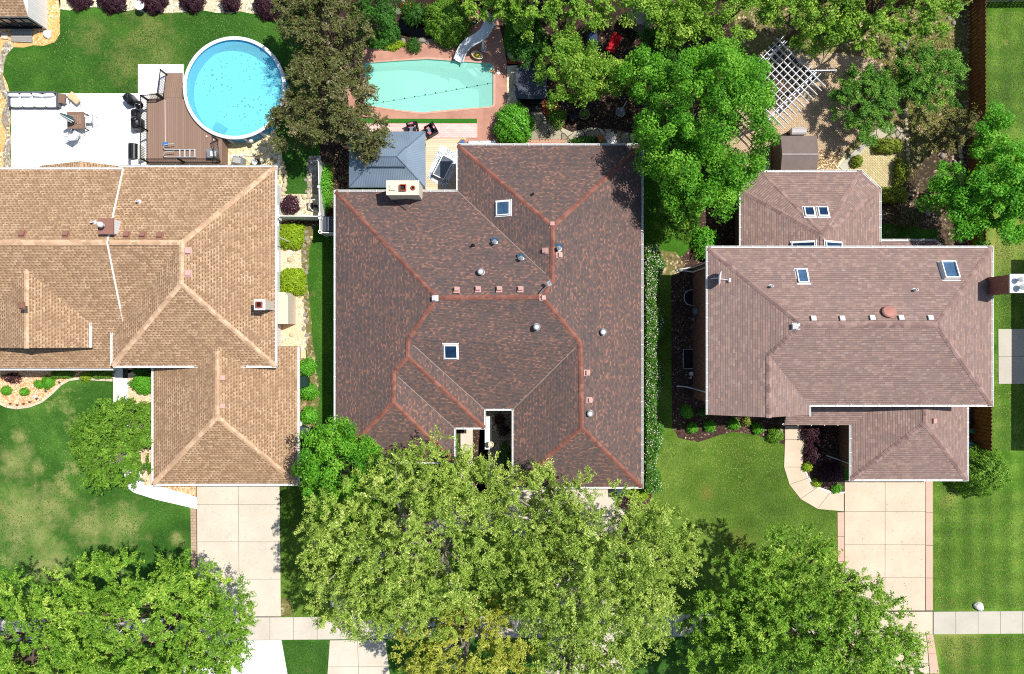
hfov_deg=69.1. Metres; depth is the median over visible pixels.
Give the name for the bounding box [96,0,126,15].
purple shrub
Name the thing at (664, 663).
lawn
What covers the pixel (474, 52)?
flower planter
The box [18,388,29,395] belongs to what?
box ball
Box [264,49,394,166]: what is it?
crabapple tree
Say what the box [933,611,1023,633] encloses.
sidewalk
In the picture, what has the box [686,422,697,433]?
box ball
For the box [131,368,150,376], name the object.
leafy bush
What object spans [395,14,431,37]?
pond
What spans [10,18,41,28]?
window
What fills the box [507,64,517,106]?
pebble bed
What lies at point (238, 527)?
driveway base
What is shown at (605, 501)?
driveway
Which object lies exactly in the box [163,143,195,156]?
pool ladder
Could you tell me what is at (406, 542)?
elm tree
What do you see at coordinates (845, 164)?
garden step
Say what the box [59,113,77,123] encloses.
parasol
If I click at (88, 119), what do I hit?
patio chair
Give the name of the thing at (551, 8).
linden tree
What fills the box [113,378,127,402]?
path
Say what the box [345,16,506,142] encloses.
pool deck
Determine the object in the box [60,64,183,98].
patio base
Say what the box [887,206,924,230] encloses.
bare bush
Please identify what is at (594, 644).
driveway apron
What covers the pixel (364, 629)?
sidewalk base
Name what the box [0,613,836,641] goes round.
sidewalk
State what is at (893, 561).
driveway
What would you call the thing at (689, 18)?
linden tree
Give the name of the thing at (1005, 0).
wooden fence
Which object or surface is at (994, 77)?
grass tufts
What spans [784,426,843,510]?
walkway
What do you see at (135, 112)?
storage bag
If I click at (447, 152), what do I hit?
outdoor rug
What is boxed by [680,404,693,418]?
box ball
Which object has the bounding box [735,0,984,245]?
dirt strip
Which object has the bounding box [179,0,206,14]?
purple shrub
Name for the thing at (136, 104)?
kettle grill
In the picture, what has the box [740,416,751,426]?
leafy bush
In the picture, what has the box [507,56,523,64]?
red mulch bed
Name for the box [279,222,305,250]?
clipped juniper
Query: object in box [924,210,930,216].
stone
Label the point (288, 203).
burgundy shrub
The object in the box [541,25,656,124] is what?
fallen leaves
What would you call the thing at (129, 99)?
covered grill
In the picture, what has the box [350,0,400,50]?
dark tree
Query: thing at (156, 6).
purple shrub
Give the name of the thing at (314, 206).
hose reel
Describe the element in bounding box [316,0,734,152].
wood chip bed
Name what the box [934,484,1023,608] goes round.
grass tufts
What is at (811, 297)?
house
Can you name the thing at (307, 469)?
maple tree
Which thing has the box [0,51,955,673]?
ground
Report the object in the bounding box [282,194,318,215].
pebble bed
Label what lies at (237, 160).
pool heater
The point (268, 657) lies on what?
driveway apron
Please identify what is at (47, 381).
box ball
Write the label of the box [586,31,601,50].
lounge chair
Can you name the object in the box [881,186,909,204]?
clipped hedge
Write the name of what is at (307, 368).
green bush
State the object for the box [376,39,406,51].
yellow shrub
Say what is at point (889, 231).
lawn
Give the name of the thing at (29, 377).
gravel bed
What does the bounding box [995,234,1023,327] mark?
grass tufts
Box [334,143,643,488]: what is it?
house
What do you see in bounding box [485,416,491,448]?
walkway
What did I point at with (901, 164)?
clipped hedge
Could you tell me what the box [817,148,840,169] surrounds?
fallen leaves
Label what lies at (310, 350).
dirt strip
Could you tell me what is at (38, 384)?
box ball
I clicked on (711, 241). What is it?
lime bush
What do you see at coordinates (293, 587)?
lawn
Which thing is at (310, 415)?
green bush
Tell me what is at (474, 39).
pool slide
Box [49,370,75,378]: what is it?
clipped hedge
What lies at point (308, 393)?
green bush
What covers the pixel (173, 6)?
pebble bed
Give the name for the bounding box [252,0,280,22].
purple shrub
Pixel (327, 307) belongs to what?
lawn
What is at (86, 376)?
ornamental grass
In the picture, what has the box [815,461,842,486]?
bed shrub
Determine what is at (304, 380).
wheelie bin
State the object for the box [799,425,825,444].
bed shrub
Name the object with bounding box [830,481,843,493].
bed shrub
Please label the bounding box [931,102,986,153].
tree
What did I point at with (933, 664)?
driveway border
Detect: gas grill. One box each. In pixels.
[128,137,144,164]
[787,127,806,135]
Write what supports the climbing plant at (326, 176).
attached to the vinyl fence at (322, 212)
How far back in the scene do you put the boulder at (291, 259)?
49.90 m
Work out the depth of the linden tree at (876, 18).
44.92 m
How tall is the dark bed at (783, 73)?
0.001 m
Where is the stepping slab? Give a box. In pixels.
[998,329,1023,383]
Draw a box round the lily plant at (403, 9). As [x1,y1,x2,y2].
[400,0,414,15]
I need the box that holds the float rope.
[368,83,488,104]
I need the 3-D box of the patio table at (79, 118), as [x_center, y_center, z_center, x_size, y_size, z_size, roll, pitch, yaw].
[-28.914,-14.364,49.608,1.139,0.684,1.139,0,90,0]
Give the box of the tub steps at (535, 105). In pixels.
[529,100,541,111]
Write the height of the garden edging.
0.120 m
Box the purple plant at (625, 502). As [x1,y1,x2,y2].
[616,497,630,509]
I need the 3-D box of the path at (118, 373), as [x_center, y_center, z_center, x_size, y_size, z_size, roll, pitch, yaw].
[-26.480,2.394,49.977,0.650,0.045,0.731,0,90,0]
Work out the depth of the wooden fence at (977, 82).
48.98 m
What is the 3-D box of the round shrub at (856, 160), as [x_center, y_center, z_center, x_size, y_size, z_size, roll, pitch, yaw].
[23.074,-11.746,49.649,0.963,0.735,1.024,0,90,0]
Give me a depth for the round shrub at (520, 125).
48.64 m
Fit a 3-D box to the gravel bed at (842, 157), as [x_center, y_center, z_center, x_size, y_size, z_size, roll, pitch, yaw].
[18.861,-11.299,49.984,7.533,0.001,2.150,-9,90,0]
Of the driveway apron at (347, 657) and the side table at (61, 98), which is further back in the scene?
the driveway apron at (347, 657)
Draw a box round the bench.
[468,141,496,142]
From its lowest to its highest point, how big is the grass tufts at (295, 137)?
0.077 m
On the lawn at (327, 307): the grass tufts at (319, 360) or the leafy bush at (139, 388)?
the grass tufts at (319, 360)
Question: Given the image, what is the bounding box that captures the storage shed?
[771,136,818,169]
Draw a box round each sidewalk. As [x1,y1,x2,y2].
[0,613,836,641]
[849,611,932,634]
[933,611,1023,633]
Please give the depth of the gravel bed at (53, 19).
49.99 m
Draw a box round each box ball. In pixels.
[0,385,12,395]
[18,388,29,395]
[33,380,43,388]
[41,375,56,389]
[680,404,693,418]
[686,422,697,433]
[703,418,716,432]
[727,417,740,429]
[751,421,764,434]
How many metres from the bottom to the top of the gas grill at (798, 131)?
1.070 m
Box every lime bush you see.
[626,486,649,502]
[690,225,720,259]
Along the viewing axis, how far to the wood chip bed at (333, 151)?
49.99 m
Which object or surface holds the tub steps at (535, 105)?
on the wood chip bed at (607, 109)
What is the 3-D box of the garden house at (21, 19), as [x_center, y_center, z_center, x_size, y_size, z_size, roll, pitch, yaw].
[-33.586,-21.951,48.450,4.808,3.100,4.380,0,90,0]
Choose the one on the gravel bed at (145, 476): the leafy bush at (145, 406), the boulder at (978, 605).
the leafy bush at (145, 406)
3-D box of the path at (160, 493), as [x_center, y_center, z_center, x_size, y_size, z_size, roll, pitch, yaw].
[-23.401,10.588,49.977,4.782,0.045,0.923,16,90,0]
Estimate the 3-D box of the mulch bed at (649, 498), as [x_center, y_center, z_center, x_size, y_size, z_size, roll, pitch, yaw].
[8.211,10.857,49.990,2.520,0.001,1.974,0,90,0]
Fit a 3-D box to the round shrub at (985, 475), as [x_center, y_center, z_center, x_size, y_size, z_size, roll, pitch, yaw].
[31.047,8.816,48.626,3.865,2.820,3.737,0,90,0]
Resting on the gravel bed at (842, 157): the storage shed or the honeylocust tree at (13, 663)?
the storage shed
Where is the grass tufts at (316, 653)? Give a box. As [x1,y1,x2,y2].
[283,641,326,673]
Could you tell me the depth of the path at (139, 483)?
49.96 m
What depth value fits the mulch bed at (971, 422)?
49.99 m
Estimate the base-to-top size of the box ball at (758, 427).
0.680 m
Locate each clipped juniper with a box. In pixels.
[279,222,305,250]
[279,267,307,296]
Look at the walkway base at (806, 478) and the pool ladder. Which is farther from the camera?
the walkway base at (806, 478)
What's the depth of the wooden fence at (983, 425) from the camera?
48.94 m
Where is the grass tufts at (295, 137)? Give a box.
[284,37,310,193]
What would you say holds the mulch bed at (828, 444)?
on the lawn at (293, 587)
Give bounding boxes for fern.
[373,21,401,46]
[401,0,427,26]
[405,36,422,54]
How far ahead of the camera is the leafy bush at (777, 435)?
49.54 m
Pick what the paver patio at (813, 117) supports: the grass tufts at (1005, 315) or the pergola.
the pergola
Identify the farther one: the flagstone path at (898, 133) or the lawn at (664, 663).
the lawn at (664, 663)
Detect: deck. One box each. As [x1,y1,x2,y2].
[140,69,227,164]
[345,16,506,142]
[425,138,465,189]
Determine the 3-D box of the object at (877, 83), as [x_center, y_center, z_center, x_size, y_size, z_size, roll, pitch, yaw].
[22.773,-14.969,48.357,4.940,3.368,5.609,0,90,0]
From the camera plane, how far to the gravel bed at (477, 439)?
49.99 m
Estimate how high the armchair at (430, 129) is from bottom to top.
0.810 m
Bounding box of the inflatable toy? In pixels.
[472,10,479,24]
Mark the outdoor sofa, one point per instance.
(32, 100)
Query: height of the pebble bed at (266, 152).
0.001 m
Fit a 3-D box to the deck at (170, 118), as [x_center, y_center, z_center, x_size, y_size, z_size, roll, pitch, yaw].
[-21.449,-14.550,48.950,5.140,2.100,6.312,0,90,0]
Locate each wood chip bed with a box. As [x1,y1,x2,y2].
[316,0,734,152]
[320,147,350,215]
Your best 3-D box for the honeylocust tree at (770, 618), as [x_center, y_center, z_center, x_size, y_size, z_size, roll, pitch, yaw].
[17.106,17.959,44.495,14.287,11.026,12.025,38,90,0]
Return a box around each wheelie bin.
[300,375,310,387]
[300,425,311,436]
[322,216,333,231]
[616,489,626,496]
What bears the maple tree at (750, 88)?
on the wood chip bed at (607, 109)
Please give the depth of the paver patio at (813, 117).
49.98 m
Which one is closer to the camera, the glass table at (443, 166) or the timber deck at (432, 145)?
the glass table at (443, 166)
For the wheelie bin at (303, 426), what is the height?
1.075 m
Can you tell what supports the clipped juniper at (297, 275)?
on the gravel bed at (299, 338)
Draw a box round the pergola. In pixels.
[735,36,836,127]
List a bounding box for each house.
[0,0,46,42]
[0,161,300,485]
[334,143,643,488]
[676,170,1023,481]
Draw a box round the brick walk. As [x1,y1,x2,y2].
[528,139,565,142]
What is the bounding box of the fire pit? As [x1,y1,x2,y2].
[494,414,504,425]
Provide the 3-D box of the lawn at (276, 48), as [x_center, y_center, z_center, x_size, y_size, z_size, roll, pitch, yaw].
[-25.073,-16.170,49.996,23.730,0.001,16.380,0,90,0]
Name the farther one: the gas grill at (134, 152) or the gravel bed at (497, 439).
the gravel bed at (497, 439)
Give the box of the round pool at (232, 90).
[183,36,288,142]
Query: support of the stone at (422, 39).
on the pool deck at (494, 53)
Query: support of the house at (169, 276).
on the ground at (652, 231)
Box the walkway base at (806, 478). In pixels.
[784,439,828,509]
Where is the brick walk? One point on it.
(548, 141)
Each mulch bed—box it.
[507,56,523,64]
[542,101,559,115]
[625,489,651,511]
[671,245,786,443]
[803,425,844,491]
[969,407,983,452]
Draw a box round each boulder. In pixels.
[43,29,51,38]
[287,257,294,262]
[973,601,983,610]
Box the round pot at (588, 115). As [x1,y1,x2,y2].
[579,109,589,118]
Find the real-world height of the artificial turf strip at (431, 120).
0.030 m
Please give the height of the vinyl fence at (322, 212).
1.860 m
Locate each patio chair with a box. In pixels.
[64,129,83,142]
[84,113,96,125]
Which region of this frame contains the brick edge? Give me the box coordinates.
[190,508,196,574]
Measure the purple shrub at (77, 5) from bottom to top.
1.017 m
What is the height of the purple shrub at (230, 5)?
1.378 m
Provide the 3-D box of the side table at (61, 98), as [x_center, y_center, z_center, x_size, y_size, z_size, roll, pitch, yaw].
[-30.030,-15.899,49.750,0.500,0.400,0.620,8,90,0]
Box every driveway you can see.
[197,486,280,615]
[329,489,624,614]
[845,480,924,609]
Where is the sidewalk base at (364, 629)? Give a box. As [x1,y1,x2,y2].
[9,616,506,638]
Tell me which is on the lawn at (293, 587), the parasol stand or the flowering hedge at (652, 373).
the flowering hedge at (652, 373)
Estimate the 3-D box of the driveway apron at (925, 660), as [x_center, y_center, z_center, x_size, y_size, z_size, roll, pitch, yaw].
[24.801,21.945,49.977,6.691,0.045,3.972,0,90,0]
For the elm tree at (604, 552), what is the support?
on the lawn at (293, 587)
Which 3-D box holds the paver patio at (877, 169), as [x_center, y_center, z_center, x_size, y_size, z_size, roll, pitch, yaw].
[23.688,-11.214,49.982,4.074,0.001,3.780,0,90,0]
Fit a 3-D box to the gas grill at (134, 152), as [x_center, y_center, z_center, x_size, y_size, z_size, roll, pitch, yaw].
[-24.979,-12.249,49.405,0.670,1.090,1.860,0,90,0]
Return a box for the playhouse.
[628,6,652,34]
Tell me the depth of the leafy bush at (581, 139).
49.67 m
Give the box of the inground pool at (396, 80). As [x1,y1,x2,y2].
[363,57,495,113]
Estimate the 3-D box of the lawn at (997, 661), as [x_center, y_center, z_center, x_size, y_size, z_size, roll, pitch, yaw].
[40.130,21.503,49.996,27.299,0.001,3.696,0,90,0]
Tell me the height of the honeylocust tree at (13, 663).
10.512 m
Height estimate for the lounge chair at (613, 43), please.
0.839 m
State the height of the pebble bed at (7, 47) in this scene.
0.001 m
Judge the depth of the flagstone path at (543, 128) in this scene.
49.99 m
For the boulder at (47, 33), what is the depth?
49.81 m
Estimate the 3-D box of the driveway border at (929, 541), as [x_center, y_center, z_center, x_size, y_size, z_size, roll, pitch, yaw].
[25.064,13.996,49.977,6.397,0.045,8.724,0,90,0]
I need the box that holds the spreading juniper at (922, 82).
[884,36,970,113]
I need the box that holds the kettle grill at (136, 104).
[134,100,145,110]
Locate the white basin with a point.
(138, 6)
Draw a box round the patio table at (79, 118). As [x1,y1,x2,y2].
[67,112,88,130]
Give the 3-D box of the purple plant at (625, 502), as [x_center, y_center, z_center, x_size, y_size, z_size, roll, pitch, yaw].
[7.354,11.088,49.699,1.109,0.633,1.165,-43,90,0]
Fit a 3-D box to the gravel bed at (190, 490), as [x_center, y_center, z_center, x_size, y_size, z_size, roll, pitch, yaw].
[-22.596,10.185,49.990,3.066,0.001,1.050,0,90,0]
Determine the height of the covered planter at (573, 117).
0.589 m
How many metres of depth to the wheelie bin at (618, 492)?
48.98 m
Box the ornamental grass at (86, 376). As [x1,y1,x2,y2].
[79,370,91,382]
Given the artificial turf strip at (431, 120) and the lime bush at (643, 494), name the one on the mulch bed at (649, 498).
the lime bush at (643, 494)
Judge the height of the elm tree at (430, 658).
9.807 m
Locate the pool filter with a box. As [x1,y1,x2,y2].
[251,158,260,164]
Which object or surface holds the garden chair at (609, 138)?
on the flagstone path at (543, 128)
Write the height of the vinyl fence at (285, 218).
1.860 m
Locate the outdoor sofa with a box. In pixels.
[7,92,61,108]
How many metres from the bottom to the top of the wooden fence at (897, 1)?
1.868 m
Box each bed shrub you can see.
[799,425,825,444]
[801,461,812,471]
[803,443,825,464]
[811,476,822,487]
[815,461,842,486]
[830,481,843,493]
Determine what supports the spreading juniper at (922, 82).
on the dirt strip at (762, 40)
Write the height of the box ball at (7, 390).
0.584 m
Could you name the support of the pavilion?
on the wood chip bed at (607, 109)
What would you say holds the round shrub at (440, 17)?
on the wood chip bed at (607, 109)
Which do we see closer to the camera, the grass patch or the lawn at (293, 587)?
the grass patch
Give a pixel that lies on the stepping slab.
(1010, 343)
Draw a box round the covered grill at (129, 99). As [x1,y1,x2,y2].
[122,93,137,107]
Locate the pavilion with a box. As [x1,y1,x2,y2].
[349,131,425,189]
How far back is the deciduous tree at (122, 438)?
47.44 m
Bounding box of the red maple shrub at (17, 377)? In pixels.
[1,372,22,383]
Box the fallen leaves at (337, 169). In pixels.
[323,149,348,202]
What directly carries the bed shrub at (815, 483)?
on the mulch bed at (828, 444)
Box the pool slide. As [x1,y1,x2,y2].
[453,11,496,62]
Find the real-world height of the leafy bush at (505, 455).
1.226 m
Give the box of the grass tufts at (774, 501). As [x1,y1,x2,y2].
[625,436,835,610]
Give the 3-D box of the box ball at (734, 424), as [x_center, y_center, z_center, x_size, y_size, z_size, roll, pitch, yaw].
[14.860,5.818,49.656,0.946,0.707,0.876,0,90,0]
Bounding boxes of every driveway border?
[837,481,932,609]
[927,634,938,672]
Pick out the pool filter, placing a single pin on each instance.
(255, 161)
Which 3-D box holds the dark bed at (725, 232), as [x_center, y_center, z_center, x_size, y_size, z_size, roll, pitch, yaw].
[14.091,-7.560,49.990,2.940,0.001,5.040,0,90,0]
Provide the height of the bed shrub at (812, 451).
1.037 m
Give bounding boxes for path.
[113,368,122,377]
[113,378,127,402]
[115,417,143,487]
[129,485,196,508]
[282,219,318,225]
[519,106,633,142]
[870,127,906,139]
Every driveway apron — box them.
[184,640,286,673]
[328,640,389,673]
[544,637,624,673]
[838,634,928,673]
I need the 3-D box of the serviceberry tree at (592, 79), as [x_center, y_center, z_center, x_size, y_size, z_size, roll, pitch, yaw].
[4.356,-16.068,47.157,6.402,5.724,5.360,34,90,0]
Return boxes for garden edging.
[0,377,112,408]
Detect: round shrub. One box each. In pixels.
[420,0,473,49]
[492,100,535,142]
[849,154,862,168]
[950,441,1014,498]
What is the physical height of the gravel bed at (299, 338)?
0.001 m
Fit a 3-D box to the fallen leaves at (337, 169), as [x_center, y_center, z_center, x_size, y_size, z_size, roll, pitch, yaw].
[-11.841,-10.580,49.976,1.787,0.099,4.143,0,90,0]
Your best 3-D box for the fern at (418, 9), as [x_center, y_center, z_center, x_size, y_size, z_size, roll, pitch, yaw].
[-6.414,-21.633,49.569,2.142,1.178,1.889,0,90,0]
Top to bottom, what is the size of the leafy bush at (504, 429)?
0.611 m
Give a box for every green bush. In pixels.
[300,357,317,376]
[300,382,319,400]
[300,406,318,424]
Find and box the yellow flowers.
[473,53,480,59]
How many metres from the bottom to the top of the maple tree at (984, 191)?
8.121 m
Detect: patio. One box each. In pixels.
[11,64,182,166]
[722,52,883,165]
[847,144,894,192]
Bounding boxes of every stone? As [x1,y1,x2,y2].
[418,37,425,42]
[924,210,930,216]
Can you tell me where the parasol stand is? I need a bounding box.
[615,101,626,116]
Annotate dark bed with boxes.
[700,194,738,261]
[762,42,814,113]
[881,127,968,245]
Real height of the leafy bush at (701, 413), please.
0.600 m
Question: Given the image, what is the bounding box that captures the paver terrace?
[355,123,476,137]
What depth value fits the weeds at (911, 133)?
49.96 m
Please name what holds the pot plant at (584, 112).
in the round pot at (588, 115)
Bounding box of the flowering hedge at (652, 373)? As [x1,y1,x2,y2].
[640,244,665,493]
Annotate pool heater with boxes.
[232,154,246,164]
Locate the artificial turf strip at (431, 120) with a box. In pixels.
[353,119,476,122]
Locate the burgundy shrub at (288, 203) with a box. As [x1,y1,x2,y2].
[280,194,300,214]
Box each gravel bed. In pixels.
[0,0,59,166]
[0,368,134,406]
[128,370,152,485]
[161,486,195,495]
[282,225,308,361]
[457,429,488,495]
[476,411,517,498]
[758,150,846,171]
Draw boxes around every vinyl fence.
[278,214,322,220]
[317,158,325,216]
[318,216,322,232]
[319,231,333,236]
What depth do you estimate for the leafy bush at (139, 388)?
49.44 m
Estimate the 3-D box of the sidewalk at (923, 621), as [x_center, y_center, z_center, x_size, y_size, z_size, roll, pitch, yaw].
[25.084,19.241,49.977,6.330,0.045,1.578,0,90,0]
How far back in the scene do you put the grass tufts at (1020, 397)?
49.98 m
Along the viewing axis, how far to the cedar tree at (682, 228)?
46.02 m
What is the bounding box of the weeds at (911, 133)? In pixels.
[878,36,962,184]
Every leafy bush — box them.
[127,373,150,395]
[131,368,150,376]
[131,400,150,422]
[497,424,510,436]
[497,439,511,474]
[567,136,602,142]
[697,408,707,418]
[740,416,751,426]
[765,426,783,443]
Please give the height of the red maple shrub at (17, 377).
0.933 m
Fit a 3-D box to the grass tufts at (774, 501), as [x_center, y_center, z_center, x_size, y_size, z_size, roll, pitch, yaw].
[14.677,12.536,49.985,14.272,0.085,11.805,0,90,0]
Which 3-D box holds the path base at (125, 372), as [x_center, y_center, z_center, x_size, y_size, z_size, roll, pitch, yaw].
[-26.291,3.738,49.982,0.966,0.001,3.276,0,90,0]
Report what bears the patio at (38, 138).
on the patio base at (153, 96)
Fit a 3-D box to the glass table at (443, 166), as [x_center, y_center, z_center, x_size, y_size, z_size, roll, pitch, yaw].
[-4.574,-11.309,49.697,0.840,0.405,1.500,27,90,0]
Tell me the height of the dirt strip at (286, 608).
0.001 m
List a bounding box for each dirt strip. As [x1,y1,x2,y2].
[281,598,292,615]
[299,225,319,428]
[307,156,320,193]
[660,251,684,275]
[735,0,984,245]
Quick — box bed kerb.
[805,472,844,492]
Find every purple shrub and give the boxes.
[66,0,93,12]
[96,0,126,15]
[140,0,169,15]
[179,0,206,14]
[217,0,242,13]
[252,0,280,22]
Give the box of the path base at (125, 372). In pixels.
[114,368,127,401]
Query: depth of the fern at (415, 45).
49.62 m
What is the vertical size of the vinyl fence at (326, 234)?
1.860 m
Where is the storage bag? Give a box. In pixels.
[131,109,141,117]
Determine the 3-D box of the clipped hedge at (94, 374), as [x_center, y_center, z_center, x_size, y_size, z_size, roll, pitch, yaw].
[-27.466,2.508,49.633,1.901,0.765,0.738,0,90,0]
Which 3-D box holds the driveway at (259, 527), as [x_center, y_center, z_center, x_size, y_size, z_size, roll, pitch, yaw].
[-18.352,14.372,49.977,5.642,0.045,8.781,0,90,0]
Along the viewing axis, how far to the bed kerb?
49.93 m
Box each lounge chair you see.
[67,92,80,105]
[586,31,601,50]
[604,32,621,55]
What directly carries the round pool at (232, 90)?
on the lawn at (276, 48)
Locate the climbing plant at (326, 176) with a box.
[317,163,334,212]
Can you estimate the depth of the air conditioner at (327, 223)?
48.88 m
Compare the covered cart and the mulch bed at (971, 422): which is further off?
the mulch bed at (971, 422)
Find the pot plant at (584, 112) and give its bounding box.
[580,110,587,119]
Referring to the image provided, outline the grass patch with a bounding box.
[504,8,548,59]
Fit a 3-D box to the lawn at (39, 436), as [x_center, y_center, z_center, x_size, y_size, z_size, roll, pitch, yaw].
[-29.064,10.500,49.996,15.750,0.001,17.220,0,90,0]
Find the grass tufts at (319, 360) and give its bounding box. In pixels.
[312,241,323,426]
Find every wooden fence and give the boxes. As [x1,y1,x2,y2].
[863,0,969,4]
[968,0,986,245]
[973,407,992,450]
[987,0,1023,1]
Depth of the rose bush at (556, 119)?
49.50 m
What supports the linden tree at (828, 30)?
on the dirt strip at (762, 40)
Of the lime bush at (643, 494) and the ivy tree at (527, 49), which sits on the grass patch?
the ivy tree at (527, 49)
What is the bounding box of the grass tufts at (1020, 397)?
[992,386,1023,449]
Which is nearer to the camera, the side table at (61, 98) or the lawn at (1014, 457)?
the side table at (61, 98)
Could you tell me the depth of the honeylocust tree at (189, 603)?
41.99 m
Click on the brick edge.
(193, 539)
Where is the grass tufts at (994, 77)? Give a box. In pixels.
[988,12,1023,149]
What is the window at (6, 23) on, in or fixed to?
in the garden house at (21, 19)
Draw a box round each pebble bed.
[0,41,12,166]
[59,0,278,13]
[210,130,282,186]
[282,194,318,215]
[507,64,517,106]
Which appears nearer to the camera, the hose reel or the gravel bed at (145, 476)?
the hose reel
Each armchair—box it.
[406,121,418,130]
[424,121,438,137]
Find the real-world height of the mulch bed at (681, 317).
0.001 m
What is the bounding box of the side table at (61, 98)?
[58,93,66,104]
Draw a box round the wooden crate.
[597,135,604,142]
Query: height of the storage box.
0.510 m
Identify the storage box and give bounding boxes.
[207,149,218,158]
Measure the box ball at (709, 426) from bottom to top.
0.667 m
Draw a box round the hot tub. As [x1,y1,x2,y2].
[515,65,546,101]
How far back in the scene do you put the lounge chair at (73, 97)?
49.60 m
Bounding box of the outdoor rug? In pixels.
[427,145,455,188]
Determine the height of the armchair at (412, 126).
0.810 m
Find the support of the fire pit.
on the gravel bed at (497, 439)
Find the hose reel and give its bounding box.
[309,199,318,211]
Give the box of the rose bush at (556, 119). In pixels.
[546,109,566,129]
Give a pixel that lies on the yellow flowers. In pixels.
(476, 55)
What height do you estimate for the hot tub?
0.941 m
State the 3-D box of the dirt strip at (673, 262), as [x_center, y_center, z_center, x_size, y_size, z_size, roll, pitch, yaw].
[10.744,-4.956,49.988,1.737,0.001,1.680,0,90,0]
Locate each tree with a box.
[0,563,117,673]
[41,545,260,673]
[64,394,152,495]
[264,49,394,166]
[270,0,377,76]
[290,415,395,531]
[294,424,528,645]
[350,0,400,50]
[389,587,542,673]
[454,0,616,42]
[478,456,706,672]
[504,0,550,69]
[519,606,637,673]
[532,22,638,111]
[613,36,780,223]
[616,0,786,52]
[633,27,689,83]
[653,192,700,244]
[672,520,937,673]
[755,0,865,58]
[817,0,972,58]
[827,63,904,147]
[915,99,1023,246]
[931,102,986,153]
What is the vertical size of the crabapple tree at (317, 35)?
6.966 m
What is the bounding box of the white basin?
[135,0,143,9]
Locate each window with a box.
[0,18,22,28]
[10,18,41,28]
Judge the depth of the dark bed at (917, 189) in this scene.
49.99 m
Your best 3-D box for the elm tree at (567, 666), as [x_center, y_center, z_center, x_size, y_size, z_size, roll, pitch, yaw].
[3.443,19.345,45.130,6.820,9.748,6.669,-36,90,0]
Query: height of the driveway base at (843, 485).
0.001 m
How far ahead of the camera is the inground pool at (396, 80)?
50.07 m
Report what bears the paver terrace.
on the pool deck at (494, 53)
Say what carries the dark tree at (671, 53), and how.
on the wood chip bed at (607, 109)
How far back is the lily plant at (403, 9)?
49.65 m
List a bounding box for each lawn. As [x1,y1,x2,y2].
[0,378,196,618]
[3,5,314,193]
[281,226,333,486]
[281,250,837,616]
[282,636,836,673]
[881,224,936,239]
[926,634,1023,673]
[933,0,1023,610]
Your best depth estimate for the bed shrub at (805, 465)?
49.76 m
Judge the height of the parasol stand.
0.759 m
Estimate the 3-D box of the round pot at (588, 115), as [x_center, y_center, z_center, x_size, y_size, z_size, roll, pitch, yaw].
[4.832,-14.892,49.830,0.720,0.320,0.720,0,90,0]
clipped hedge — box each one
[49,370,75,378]
[90,370,115,378]
[871,137,903,154]
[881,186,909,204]
[892,157,910,188]
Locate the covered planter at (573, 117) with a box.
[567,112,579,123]
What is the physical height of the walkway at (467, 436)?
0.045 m
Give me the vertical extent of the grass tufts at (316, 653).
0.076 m
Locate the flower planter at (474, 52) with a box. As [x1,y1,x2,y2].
[471,51,482,58]
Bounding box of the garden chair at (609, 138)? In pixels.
[605,131,616,142]
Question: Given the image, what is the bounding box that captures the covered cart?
[130,117,144,132]
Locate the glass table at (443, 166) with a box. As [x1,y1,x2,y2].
[433,155,453,179]
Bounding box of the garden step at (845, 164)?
[839,142,867,169]
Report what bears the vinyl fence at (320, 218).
on the lawn at (327, 307)
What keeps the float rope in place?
on the inground pool at (396, 80)
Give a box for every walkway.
[461,429,472,498]
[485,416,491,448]
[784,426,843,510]
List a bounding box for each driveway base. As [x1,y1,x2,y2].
[196,486,279,616]
[838,480,932,610]
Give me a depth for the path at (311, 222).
49.98 m
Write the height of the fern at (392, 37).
1.231 m
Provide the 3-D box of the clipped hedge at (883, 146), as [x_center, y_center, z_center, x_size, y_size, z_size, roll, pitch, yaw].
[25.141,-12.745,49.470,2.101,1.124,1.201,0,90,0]

